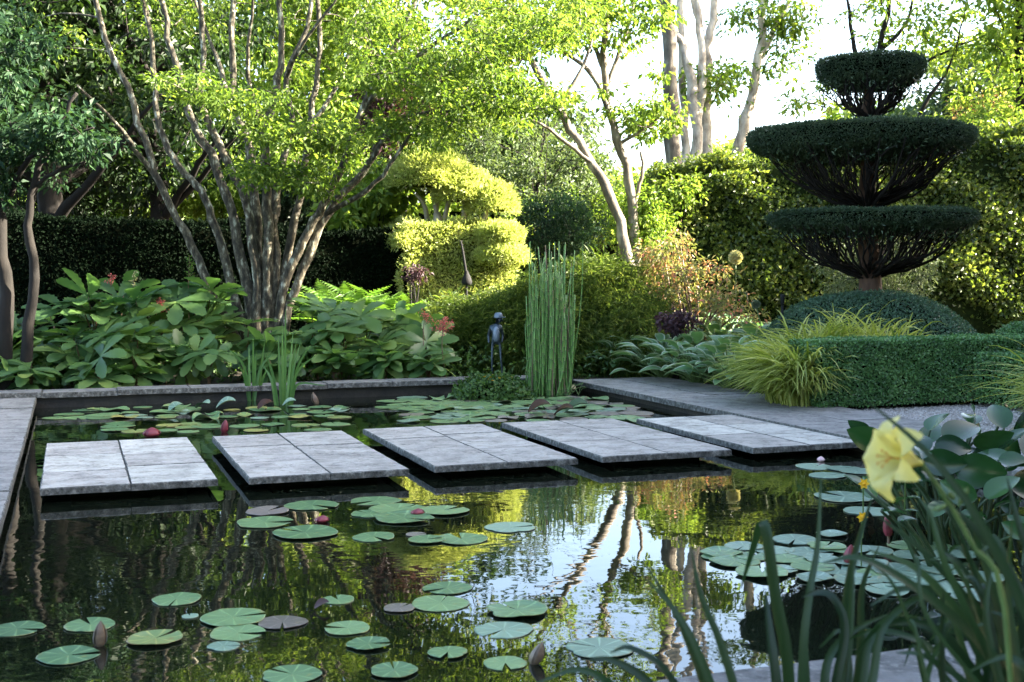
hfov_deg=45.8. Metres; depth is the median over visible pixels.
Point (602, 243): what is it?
pale shrub
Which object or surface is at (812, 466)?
lily pad
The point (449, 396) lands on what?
lily pad
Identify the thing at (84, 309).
rodgersia
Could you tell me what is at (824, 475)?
lily pad
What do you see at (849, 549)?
lily bud
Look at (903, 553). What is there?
lily pad
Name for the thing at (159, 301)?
flower plume
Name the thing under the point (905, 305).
domed shrub
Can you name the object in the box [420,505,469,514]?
lily pad
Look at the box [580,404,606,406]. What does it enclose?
lily pad
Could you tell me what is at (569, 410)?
lily pad
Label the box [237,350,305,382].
rodgersia
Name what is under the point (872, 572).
lily pad
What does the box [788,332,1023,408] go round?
box hedge
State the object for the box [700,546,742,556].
lily pad
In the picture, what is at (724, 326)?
hosta
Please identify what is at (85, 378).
rodgersia
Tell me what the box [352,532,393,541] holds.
lily pad
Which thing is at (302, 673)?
lily pad
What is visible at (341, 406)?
lily pad
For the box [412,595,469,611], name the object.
lily pad
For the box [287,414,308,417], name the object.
lily pad
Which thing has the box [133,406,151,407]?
lily pad
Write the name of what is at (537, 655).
lily bud
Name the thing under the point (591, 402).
lily pad
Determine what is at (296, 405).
lily pad
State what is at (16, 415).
stone coping
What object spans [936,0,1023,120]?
broadleaf tree
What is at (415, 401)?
lily pad
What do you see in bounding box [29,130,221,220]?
broadleaf tree
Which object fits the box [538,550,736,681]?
daylily clump
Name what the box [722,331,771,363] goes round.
hosta
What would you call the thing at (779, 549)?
lily pad
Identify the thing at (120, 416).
lily pad
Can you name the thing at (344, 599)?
lily pad
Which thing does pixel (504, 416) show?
lily pad
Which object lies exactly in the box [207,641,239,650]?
lily pad
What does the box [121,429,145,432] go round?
lily pad
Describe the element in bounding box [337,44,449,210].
copper tree
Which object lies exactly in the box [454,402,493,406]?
lily pad
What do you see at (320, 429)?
lily pad
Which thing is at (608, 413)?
lily pad
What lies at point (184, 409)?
lily pad
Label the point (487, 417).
lily pad
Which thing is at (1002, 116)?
yellow green shrub
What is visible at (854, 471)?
lily pad
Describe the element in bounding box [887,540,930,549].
lily pad
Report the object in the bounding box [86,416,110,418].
lily pad
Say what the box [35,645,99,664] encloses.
lily pad
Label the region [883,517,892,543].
lily bud
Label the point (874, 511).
lily pad
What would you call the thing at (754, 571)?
lily pad
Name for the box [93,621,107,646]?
lily bud
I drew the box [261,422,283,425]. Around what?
lily pad
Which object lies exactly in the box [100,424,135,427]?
lily pad
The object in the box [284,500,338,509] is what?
lily pad
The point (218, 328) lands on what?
rodgersia
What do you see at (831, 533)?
lily pad
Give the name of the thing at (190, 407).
lily pad
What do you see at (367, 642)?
lily pad
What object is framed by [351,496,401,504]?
lily pad
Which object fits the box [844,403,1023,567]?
round leaved water plant
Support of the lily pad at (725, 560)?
on the water
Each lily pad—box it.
[0,620,46,636]
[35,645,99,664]
[42,416,69,418]
[54,413,83,415]
[63,416,86,419]
[63,617,114,631]
[72,409,99,410]
[84,413,118,416]
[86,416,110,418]
[99,406,129,410]
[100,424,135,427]
[100,428,128,430]
[105,421,131,424]
[111,415,138,417]
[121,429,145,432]
[122,411,138,412]
[124,414,145,415]
[126,629,182,643]
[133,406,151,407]
[150,409,182,412]
[152,592,200,605]
[154,416,175,417]
[156,423,180,426]
[157,414,177,415]
[158,428,177,431]
[162,403,190,407]
[170,409,199,411]
[173,408,194,413]
[174,406,200,408]
[175,425,201,428]
[177,430,199,432]
[180,422,200,424]
[182,613,198,618]
[191,423,220,427]
[192,412,219,418]
[200,608,265,625]
[205,411,223,414]
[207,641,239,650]
[210,624,265,640]
[219,415,237,417]
[229,424,259,427]
[233,412,254,416]
[237,516,292,527]
[243,429,267,431]
[245,406,266,408]
[246,506,288,514]
[249,407,280,410]
[250,417,268,418]
[258,615,307,628]
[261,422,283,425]
[263,664,321,681]
[272,415,286,417]
[272,524,337,538]
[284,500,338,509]
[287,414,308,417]
[289,405,304,406]
[291,423,319,426]
[292,408,309,409]
[304,428,331,430]
[307,405,331,407]
[307,410,334,413]
[314,414,333,416]
[321,422,349,425]
[324,595,353,603]
[325,620,369,634]
[327,415,350,418]
[328,407,349,411]
[331,405,350,408]
[346,636,389,649]
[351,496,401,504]
[351,510,376,517]
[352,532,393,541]
[369,503,424,513]
[371,661,417,676]
[373,510,434,522]
[375,406,404,408]
[377,399,406,402]
[384,603,414,611]
[387,403,413,405]
[396,418,419,421]
[397,396,427,398]
[397,398,424,400]
[397,407,431,410]
[399,413,423,415]
[401,402,431,404]
[402,415,431,418]
[406,405,433,407]
[406,532,425,535]
[408,411,433,413]
[408,535,445,542]
[409,400,439,402]
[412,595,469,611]
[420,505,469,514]
[422,581,472,593]
[425,405,454,410]
[427,646,466,657]
[430,394,455,399]
[430,415,464,418]
[430,419,455,422]
[431,401,454,404]
[431,402,459,405]
[432,398,449,400]
[434,533,487,543]
[435,412,469,416]
[440,410,457,411]
[449,397,478,401]
[450,405,472,406]
[451,411,485,417]
[453,418,484,421]
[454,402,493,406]
[454,405,483,409]
[457,410,484,412]
[471,416,495,418]
[474,621,532,638]
[480,411,505,413]
[483,406,505,408]
[483,656,526,669]
[484,522,534,532]
[485,418,506,421]
[487,599,547,616]
[497,415,518,418]
[498,408,523,410]
[501,405,523,407]
[511,400,533,402]
[512,403,528,404]
[512,410,546,413]
[513,407,537,408]
[514,412,546,416]
[519,397,544,399]
[524,413,555,417]
[526,419,550,420]
[537,410,564,412]
[542,404,560,409]
[547,396,573,399]
[548,401,569,403]
[551,413,580,416]
[553,408,587,410]
[557,399,588,401]
[559,417,587,419]
[566,637,632,657]
[567,409,589,412]
[580,396,608,399]
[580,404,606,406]
[585,406,606,409]
[585,415,607,417]
[587,401,607,403]
[588,411,620,415]
[594,402,623,404]
[603,408,625,409]
[605,415,638,419]
[610,404,634,406]
[612,406,639,408]
[618,411,653,415]
[625,417,644,421]
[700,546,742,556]
[701,552,734,558]
[709,554,760,566]
[724,541,762,549]
[733,552,764,560]
[735,565,787,576]
[756,545,794,553]
[764,564,797,572]
[773,534,815,544]
[776,554,806,562]
[785,547,833,555]
[790,561,834,570]
[795,463,829,469]
[796,570,833,581]
[803,554,838,563]
[807,541,845,548]
[809,472,844,477]
[814,491,873,501]
[818,564,860,574]
[821,529,847,536]
[823,545,846,552]
[826,466,859,470]
[833,573,883,584]
[836,558,888,567]
[839,468,866,473]
[843,506,888,515]
[853,545,893,554]
[857,568,882,576]
[865,583,908,595]
[871,562,912,574]
[877,575,928,585]
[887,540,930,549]
[893,550,939,559]
[904,571,944,580]
[920,560,966,574]
[931,542,951,549]
[934,549,975,558]
[937,580,974,592]
[950,590,979,601]
[958,570,1004,581]
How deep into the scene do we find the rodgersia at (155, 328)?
12.92 m
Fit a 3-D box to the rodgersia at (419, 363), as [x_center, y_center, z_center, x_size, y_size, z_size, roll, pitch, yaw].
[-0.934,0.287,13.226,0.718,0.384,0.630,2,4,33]
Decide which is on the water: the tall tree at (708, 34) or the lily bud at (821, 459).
the lily bud at (821, 459)
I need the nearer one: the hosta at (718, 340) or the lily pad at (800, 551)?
the lily pad at (800, 551)
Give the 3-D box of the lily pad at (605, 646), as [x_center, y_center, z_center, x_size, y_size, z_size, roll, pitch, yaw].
[0.295,1.020,4.033,0.213,0.006,0.218,-1,3,-19]
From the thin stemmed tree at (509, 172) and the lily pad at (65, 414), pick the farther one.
the thin stemmed tree at (509, 172)
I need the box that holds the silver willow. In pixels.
[805,236,946,296]
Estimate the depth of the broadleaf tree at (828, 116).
36.94 m
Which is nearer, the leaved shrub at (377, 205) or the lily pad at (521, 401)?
the lily pad at (521, 401)
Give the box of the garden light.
[780,294,784,327]
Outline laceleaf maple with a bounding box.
[409,245,701,378]
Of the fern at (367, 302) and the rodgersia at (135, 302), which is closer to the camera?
the rodgersia at (135, 302)
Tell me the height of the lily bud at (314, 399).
0.176 m
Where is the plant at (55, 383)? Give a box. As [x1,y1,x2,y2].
[17,352,77,389]
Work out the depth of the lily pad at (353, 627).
4.25 m
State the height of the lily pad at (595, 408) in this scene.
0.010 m
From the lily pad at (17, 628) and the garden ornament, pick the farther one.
the garden ornament
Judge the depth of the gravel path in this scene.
10.55 m
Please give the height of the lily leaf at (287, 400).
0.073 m
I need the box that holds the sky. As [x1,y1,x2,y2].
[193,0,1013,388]
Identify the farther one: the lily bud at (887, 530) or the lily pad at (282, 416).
the lily pad at (282, 416)
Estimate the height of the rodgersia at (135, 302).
1.157 m
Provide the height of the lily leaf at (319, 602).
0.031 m
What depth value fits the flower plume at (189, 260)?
13.48 m
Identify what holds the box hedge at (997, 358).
on the ground at (216, 378)
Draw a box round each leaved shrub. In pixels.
[305,155,427,230]
[626,219,770,340]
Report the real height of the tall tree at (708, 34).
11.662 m
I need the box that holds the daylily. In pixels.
[863,415,1013,681]
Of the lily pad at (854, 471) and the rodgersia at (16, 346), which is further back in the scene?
the rodgersia at (16, 346)
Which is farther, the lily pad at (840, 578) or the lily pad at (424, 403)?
the lily pad at (424, 403)
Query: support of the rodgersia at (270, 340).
on the ground at (216, 378)
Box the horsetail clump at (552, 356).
[525,241,585,395]
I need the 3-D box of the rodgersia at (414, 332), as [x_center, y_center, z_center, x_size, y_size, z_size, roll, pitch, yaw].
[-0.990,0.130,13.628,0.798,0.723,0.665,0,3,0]
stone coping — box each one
[0,375,572,407]
[0,398,35,535]
[572,377,1023,475]
[654,641,982,681]
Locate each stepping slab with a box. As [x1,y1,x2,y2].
[40,437,217,497]
[212,431,408,486]
[363,424,577,474]
[502,418,731,464]
[636,415,857,455]
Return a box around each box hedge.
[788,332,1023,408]
[972,350,1023,408]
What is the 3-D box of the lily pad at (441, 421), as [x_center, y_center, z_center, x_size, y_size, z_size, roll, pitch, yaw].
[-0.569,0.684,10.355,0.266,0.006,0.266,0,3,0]
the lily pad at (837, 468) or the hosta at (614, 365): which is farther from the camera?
the hosta at (614, 365)
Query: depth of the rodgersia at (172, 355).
12.65 m
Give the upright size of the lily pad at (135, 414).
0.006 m
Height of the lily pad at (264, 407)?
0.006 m
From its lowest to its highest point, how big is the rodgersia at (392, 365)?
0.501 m
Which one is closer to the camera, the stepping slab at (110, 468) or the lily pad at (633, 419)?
the stepping slab at (110, 468)
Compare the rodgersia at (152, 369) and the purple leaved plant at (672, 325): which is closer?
the rodgersia at (152, 369)
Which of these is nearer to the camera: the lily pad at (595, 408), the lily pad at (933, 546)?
the lily pad at (933, 546)
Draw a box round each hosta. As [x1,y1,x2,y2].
[583,340,643,375]
[591,335,649,369]
[609,333,689,377]
[638,331,742,382]
[663,335,766,388]
[684,317,744,368]
[699,312,746,326]
[718,314,758,330]
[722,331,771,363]
[723,322,769,348]
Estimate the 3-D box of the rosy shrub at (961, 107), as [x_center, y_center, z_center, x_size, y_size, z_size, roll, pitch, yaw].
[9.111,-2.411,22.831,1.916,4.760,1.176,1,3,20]
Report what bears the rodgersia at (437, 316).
on the ground at (216, 378)
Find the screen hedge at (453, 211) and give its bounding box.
[7,185,627,295]
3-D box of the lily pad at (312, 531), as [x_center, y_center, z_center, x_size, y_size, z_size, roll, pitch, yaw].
[-0.994,0.919,5.839,0.301,0.006,0.299,-2,4,-34]
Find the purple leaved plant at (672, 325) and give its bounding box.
[654,306,703,379]
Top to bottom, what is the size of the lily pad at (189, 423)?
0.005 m
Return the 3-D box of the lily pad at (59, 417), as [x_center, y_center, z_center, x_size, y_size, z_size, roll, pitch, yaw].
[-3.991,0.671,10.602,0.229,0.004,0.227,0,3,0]
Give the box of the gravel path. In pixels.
[856,403,1023,431]
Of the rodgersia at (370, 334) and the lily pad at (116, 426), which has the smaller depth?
the lily pad at (116, 426)
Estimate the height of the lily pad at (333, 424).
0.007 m
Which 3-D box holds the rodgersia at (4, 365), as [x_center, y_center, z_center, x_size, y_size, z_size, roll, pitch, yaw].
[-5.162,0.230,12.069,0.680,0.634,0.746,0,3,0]
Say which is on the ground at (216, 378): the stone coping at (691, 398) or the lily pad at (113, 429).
the stone coping at (691, 398)
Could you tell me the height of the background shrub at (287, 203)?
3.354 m
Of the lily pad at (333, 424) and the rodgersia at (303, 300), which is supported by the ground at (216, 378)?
the rodgersia at (303, 300)
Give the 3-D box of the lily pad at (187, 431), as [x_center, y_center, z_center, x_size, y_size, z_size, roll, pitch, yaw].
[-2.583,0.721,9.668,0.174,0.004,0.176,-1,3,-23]
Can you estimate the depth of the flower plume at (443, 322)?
13.21 m
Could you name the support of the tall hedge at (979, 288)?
on the ground at (216, 378)
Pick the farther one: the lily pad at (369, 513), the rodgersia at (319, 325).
the rodgersia at (319, 325)
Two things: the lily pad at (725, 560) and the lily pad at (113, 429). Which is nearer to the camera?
the lily pad at (725, 560)
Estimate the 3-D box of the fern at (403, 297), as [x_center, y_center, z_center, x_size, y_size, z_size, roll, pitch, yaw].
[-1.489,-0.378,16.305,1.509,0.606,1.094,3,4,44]
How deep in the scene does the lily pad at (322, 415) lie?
10.79 m
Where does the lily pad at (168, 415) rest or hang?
on the water
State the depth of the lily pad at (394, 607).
4.51 m
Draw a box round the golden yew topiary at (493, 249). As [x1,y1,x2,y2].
[379,143,536,307]
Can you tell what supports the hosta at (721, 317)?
on the ground at (216, 378)
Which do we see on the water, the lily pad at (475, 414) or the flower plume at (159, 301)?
the lily pad at (475, 414)
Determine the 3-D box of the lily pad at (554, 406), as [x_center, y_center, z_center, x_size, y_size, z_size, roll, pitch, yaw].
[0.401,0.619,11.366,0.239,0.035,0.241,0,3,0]
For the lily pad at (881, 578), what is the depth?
4.91 m
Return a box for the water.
[0,389,1023,681]
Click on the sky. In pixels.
(834, 38)
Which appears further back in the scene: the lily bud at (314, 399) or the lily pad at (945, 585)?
the lily bud at (314, 399)
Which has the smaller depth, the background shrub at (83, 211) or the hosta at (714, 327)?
the hosta at (714, 327)
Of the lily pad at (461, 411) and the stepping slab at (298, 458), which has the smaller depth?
the stepping slab at (298, 458)
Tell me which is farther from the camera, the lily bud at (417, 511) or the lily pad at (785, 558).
the lily bud at (417, 511)
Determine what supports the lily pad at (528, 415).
on the water
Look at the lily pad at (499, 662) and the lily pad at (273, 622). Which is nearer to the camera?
the lily pad at (499, 662)
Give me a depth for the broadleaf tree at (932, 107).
35.20 m
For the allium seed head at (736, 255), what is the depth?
14.83 m
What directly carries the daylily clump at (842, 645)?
on the ground at (216, 378)
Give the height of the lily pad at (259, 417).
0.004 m
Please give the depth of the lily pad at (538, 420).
10.38 m
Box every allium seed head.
[728,250,742,324]
[751,300,763,337]
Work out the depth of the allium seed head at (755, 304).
13.28 m
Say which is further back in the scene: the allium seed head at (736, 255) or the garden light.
the allium seed head at (736, 255)
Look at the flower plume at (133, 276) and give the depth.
13.48 m
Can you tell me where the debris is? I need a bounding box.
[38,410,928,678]
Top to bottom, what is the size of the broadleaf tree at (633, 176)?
4.949 m
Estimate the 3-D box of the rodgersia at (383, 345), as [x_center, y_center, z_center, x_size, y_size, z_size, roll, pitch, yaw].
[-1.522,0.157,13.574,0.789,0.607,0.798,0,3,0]
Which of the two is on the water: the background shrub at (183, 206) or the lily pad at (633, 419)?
the lily pad at (633, 419)
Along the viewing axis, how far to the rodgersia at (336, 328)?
13.17 m
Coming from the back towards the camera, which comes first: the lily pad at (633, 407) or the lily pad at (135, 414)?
the lily pad at (633, 407)
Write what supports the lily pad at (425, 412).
on the water
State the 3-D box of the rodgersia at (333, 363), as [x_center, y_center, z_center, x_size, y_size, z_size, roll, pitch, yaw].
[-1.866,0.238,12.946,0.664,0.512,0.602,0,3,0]
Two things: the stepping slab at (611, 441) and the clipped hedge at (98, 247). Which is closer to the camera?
the stepping slab at (611, 441)
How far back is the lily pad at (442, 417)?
10.63 m
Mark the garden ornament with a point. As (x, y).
(466, 280)
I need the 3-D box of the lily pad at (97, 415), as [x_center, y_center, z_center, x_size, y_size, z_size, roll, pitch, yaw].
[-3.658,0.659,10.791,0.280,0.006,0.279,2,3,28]
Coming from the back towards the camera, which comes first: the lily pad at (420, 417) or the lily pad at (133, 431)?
the lily pad at (420, 417)
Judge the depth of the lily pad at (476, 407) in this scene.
11.34 m
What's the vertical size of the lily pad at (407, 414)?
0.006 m
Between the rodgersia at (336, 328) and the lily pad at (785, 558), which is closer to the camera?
the lily pad at (785, 558)
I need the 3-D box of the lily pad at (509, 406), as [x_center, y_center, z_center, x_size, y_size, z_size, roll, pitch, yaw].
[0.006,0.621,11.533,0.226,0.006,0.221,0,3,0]
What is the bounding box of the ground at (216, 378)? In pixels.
[51,361,1008,408]
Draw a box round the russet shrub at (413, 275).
[401,260,434,307]
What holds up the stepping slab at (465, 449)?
in the water
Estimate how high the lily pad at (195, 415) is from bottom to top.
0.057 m
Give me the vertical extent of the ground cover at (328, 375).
0.527 m
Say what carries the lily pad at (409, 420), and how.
on the water
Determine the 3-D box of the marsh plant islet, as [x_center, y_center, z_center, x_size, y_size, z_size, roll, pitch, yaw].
[-0.196,0.462,12.378,0.918,0.344,0.818,0,3,0]
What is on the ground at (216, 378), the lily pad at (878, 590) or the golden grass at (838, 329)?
the golden grass at (838, 329)
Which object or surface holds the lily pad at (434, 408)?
on the water
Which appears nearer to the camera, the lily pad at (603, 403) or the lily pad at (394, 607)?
the lily pad at (394, 607)
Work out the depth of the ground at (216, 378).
13.39 m
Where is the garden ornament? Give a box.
[459,240,471,296]
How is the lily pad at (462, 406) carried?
on the water
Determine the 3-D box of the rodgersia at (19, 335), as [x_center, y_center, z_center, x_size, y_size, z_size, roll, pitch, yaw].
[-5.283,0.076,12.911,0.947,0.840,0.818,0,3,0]
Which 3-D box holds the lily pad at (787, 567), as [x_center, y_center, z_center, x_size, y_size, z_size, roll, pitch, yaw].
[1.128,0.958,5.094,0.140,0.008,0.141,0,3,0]
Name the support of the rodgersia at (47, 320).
on the ground at (216, 378)
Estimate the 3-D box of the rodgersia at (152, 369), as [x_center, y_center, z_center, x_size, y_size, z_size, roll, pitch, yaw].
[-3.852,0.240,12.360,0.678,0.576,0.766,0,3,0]
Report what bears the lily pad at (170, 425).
on the water
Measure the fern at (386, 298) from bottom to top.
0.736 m
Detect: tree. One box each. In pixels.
[0,0,145,389]
[0,0,224,216]
[8,0,180,155]
[8,0,612,361]
[25,0,290,220]
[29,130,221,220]
[60,0,347,162]
[197,0,468,218]
[222,0,549,201]
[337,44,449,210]
[415,93,622,203]
[434,0,634,279]
[440,66,637,275]
[543,0,700,265]
[569,166,663,201]
[656,0,681,164]
[665,134,749,166]
[675,0,752,165]
[677,0,732,156]
[703,0,830,153]
[773,0,1018,119]
[819,100,906,120]
[884,18,1015,122]
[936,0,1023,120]
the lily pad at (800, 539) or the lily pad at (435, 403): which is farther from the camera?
the lily pad at (435, 403)
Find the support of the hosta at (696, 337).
on the ground at (216, 378)
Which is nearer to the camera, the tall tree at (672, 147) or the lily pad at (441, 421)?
the lily pad at (441, 421)
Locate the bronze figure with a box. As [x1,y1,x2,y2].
[487,312,505,374]
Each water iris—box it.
[228,341,272,400]
[264,309,324,404]
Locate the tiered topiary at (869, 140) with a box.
[745,47,982,291]
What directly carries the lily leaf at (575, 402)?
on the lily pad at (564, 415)
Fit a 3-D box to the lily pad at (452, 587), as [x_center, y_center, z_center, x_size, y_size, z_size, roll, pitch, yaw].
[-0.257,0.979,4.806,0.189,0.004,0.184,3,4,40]
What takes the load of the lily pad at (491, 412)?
on the water
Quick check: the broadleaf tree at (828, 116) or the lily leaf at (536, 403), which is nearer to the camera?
the lily leaf at (536, 403)
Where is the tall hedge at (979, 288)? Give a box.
[621,110,1023,333]
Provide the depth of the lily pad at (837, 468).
7.83 m
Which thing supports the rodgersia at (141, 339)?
on the ground at (216, 378)
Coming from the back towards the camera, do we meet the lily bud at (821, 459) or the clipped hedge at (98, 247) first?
the clipped hedge at (98, 247)
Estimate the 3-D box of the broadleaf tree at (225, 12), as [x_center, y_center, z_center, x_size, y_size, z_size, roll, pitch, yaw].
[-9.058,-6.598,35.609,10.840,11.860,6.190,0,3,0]
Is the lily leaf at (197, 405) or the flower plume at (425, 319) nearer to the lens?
the lily leaf at (197, 405)
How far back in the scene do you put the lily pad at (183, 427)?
9.94 m
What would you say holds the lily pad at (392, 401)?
on the water
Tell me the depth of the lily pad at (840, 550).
5.47 m
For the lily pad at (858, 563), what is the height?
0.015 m
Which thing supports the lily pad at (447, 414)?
on the water
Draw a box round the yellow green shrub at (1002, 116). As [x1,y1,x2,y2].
[912,97,1023,128]
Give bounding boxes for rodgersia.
[0,353,20,380]
[0,359,64,389]
[13,311,60,366]
[13,325,46,358]
[16,314,22,328]
[21,268,130,370]
[33,318,124,386]
[34,327,99,383]
[35,311,82,354]
[64,334,134,388]
[75,279,213,363]
[79,270,160,363]
[79,316,174,382]
[93,307,174,385]
[101,339,168,386]
[150,329,225,384]
[161,277,247,370]
[164,315,221,362]
[168,288,247,379]
[171,334,244,383]
[217,318,279,374]
[237,326,307,376]
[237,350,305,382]
[283,308,345,381]
[283,316,367,379]
[287,293,351,377]
[301,298,395,379]
[305,339,368,379]
[342,298,394,352]
[343,327,409,366]
[356,343,413,378]
[368,300,429,340]
[383,311,453,355]
[393,320,458,377]
[398,348,461,377]
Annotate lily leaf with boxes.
[168,401,183,410]
[195,399,209,407]
[216,396,235,407]
[257,399,272,408]
[283,397,295,404]
[314,598,328,608]
[528,399,549,412]
[554,403,572,414]
[565,398,587,411]
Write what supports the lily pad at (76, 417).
on the water
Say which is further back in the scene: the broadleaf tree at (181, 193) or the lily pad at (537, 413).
the broadleaf tree at (181, 193)
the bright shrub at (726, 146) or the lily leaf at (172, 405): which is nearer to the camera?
the lily leaf at (172, 405)
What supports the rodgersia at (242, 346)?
on the ground at (216, 378)
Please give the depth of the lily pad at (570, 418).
10.53 m
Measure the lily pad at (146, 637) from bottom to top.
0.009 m
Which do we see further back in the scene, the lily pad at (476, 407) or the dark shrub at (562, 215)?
the dark shrub at (562, 215)
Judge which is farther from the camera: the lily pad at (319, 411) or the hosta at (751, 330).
the hosta at (751, 330)
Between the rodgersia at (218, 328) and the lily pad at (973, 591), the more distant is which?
the rodgersia at (218, 328)
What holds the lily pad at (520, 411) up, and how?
on the water
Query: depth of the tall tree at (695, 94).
22.27 m
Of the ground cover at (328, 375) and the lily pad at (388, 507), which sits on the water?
the lily pad at (388, 507)
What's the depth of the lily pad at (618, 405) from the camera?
11.58 m
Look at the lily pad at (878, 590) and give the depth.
4.78 m
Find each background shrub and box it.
[0,80,94,205]
[13,125,148,219]
[90,160,212,220]
[180,132,313,221]
[243,157,349,227]
[607,167,710,290]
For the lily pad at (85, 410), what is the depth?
11.19 m
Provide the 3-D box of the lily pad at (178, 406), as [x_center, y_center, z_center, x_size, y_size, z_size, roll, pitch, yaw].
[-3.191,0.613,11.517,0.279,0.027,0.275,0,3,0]
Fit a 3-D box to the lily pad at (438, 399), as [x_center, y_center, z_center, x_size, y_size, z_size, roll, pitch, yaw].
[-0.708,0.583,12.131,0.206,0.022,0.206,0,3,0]
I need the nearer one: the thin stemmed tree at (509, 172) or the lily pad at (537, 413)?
the lily pad at (537, 413)
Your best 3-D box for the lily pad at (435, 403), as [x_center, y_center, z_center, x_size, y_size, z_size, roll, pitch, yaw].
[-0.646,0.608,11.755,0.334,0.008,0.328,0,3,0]
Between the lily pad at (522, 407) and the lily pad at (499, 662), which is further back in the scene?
the lily pad at (522, 407)
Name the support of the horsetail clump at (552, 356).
in the water
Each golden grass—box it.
[703,330,861,406]
[708,301,945,362]
[948,335,1023,414]
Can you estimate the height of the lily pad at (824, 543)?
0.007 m
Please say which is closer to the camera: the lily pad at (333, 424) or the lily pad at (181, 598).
the lily pad at (181, 598)
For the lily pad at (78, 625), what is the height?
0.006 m
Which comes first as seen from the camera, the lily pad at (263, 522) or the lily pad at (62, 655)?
the lily pad at (62, 655)
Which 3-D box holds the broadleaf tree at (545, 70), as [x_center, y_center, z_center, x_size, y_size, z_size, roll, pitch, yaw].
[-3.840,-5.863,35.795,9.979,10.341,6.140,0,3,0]
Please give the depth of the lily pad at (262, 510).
6.37 m
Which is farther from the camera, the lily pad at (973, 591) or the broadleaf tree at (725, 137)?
the broadleaf tree at (725, 137)
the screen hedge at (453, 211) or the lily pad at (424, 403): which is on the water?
the lily pad at (424, 403)
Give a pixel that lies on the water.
(576, 559)
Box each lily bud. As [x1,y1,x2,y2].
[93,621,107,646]
[142,427,160,436]
[221,420,228,432]
[311,392,318,403]
[314,515,329,522]
[411,508,423,514]
[528,642,544,664]
[817,456,824,461]
[844,544,852,562]
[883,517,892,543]
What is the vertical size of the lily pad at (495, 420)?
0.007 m
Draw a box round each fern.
[288,280,395,323]
[289,288,381,318]
[295,281,421,335]
[337,292,429,332]
[376,291,431,313]
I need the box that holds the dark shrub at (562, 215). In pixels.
[501,186,615,272]
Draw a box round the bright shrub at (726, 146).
[664,138,758,161]
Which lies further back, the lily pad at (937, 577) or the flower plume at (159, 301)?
the flower plume at (159, 301)
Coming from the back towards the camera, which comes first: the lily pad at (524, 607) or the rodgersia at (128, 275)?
the rodgersia at (128, 275)
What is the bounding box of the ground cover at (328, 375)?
[32,336,763,392]
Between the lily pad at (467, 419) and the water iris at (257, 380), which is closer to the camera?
the lily pad at (467, 419)
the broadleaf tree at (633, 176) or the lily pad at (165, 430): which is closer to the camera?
the lily pad at (165, 430)
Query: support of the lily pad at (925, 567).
on the water
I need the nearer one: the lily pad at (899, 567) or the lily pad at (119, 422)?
the lily pad at (899, 567)
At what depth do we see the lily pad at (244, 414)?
10.84 m
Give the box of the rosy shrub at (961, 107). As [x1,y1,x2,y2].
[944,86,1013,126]
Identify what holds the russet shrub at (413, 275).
on the ground at (216, 378)
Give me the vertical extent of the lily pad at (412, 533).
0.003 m
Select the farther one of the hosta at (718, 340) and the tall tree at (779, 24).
the tall tree at (779, 24)
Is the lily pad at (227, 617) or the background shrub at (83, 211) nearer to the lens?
the lily pad at (227, 617)
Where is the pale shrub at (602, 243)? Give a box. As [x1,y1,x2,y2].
[564,162,648,263]
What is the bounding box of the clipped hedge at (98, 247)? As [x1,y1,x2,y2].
[6,207,412,352]
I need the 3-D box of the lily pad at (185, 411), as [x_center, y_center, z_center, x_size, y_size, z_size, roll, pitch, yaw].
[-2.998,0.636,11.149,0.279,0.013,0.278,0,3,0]
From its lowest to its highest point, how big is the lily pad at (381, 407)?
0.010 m
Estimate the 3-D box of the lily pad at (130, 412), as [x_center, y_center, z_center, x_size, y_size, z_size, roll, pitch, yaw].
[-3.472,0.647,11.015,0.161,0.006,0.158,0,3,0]
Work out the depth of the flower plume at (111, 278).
13.39 m
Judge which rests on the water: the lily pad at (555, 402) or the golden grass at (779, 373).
the lily pad at (555, 402)
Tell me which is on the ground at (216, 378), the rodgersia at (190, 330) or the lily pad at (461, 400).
the rodgersia at (190, 330)
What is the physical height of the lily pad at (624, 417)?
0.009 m
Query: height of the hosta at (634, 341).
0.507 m
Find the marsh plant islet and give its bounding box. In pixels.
[448,370,537,400]
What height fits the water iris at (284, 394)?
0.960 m
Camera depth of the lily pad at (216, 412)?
10.95 m
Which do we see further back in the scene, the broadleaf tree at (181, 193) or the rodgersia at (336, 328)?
the broadleaf tree at (181, 193)
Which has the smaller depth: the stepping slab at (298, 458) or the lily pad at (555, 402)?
the stepping slab at (298, 458)
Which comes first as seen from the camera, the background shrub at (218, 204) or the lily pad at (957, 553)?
the lily pad at (957, 553)
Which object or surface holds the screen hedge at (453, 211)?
on the ground at (216, 378)
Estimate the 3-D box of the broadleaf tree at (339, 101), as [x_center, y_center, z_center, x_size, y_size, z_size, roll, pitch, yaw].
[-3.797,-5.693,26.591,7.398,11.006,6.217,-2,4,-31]
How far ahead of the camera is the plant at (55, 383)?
12.57 m
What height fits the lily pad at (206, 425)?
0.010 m
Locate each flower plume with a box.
[104,273,115,363]
[130,271,138,322]
[156,297,169,384]
[184,255,195,319]
[418,310,435,375]
[430,316,453,376]
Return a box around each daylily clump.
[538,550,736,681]
[740,478,941,681]
[823,402,1023,681]
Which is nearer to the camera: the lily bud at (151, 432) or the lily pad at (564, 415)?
the lily bud at (151, 432)

